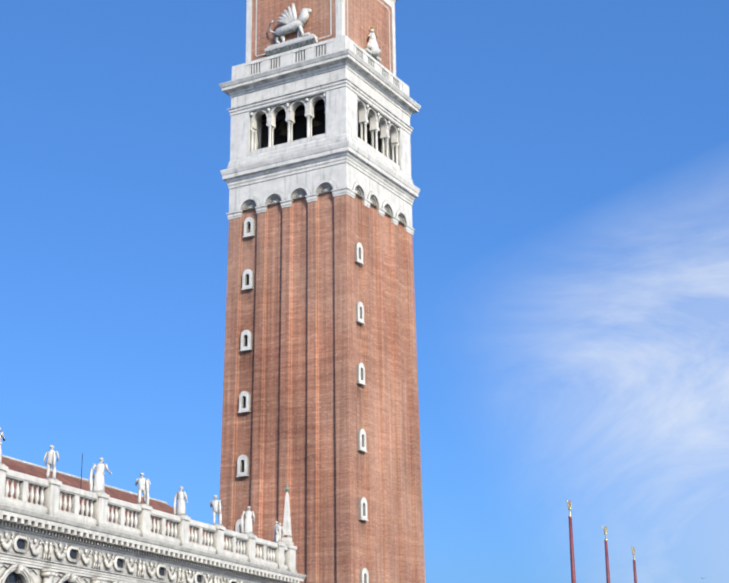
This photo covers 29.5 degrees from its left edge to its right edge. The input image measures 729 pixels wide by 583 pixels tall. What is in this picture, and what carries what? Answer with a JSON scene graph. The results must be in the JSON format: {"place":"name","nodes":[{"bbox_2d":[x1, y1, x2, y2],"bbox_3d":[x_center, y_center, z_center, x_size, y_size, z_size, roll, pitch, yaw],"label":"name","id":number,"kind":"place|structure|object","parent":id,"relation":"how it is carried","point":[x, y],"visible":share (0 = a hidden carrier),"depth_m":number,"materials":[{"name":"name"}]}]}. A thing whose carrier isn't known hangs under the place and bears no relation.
{"place":"outdoors","nodes":[
{"label":"outdoors","id":0,"kind":"place"},
{"bbox_2d":[0,427,305,582],"bbox_3d":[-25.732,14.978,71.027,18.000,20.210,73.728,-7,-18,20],"label":"library","id":1,"kind":"structure","parent":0,"point":[56,526],"depth_m":79.70,"materials":[{"name":"stone"}]},
{"bbox_2d":[262,104,380,141],"bbox_3d":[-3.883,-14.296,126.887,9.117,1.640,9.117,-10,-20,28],"label":"bells","id":2,"kind":"object","parent":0,"point":[282,129],"visible":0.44,"depth_m":124.09,"materials":[{"name":"black metal"}]},
{"bbox_2d":[219,192,424,582],"bbox_3d":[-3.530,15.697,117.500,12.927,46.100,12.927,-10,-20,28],"label":"brick tower shaft","id":3,"kind":"object","parent":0,"point":[314,409],"visible":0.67,"depth_m":115.18,"materials":[{"name":"brown brick"}]},
{"bbox_2d":[235,217,368,582],"bbox_3d":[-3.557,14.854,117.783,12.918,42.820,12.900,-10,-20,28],"label":"windows","id":4,"kind":"structure","parent":3,"relation":"attached to","point":[245,396],"depth_m":115.21,"materials":[{"name":"white stone"}]},
{"bbox_2d":[219,48,420,234],"bbox_3d":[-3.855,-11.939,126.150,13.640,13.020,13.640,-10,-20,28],"label":"belfry","id":5,"kind":"object","parent":3,"relation":"on","point":[334,153],"visible":0.75,"depth_m":121.89,"materials":[{"name":"white stone"}]},
{"bbox_2d":[232,35,408,95],"bbox_3d":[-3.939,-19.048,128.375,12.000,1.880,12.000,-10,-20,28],"label":"parapet","id":6,"kind":"structure","parent":5,"relation":"on","point":[322,48],"depth_m":123.78,"materials":[{"name":"white stone"}]},
{"bbox_2d":[246,0,396,75],"bbox_3d":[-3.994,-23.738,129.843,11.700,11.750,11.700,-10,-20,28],"label":"tower upper section","id":7,"kind":"object","parent":5,"relation":"on","point":[354,20],"visible":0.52,"depth_m":126.69,"materials":[{"name":"brown brick"}]},
{"bbox_2d":[264,3,317,56],"bbox_3d":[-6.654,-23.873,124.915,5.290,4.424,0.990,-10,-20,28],"label":"winged lion statue","id":8,"kind":"object","parent":7,"relation":"attached to","point":[290,21],"visible":1,"depth_m":124.50,"materials":[{"name":"white stone"}]},
{"bbox_2d":[363,26,380,62],"bbox_3d":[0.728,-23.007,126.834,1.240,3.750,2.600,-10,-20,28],"label":"statue","id":9,"kind":"object","parent":7,"relation":"attached to","point":[372,49],"visible":0.94,"depth_m":126.26,"materials":[{"name":"white stone"}]},
{"bbox_2d":[359,125,388,151],"bbox_3d":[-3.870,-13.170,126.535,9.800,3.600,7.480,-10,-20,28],"label":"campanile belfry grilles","id":10,"kind":"object","parent":5,"relation":"in","point":[370,140],"visible":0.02,"depth_m":124.24,"materials":[{"name":"grey metal"}]},
{"bbox_2d":[0,0,728,582],"label":"sky","id":11,"kind":"structure","parent":0,"point":[570,158],"materials":[{"name":"blue"}]},
{"bbox_2d":[567,500,575,582],"bbox_3d":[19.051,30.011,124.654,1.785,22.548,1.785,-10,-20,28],"label":"flagpole","id":12,"kind":"object","parent":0,"point":[573,574],"visible":1,"depth_m":126.55,"materials":[{"name":"red metal"}]},
{"bbox_2d":[602,525,609,582],"bbox_3d":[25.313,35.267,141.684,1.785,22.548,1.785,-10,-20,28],"label":"flagpole","id":13,"kind":"object","parent":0,"point":[607,561],"visible":1,"depth_m":143.94,"materials":[{"name":"red metal"}]},
{"bbox_2d":[631,547,636,582],"bbox_3d":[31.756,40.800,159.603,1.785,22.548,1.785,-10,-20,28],"label":"flagpole","id":14,"kind":"object","parent":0,"point":[634,570],"visible":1,"depth_m":162.13,"materials":[{"name":"red metal"}]}
]}

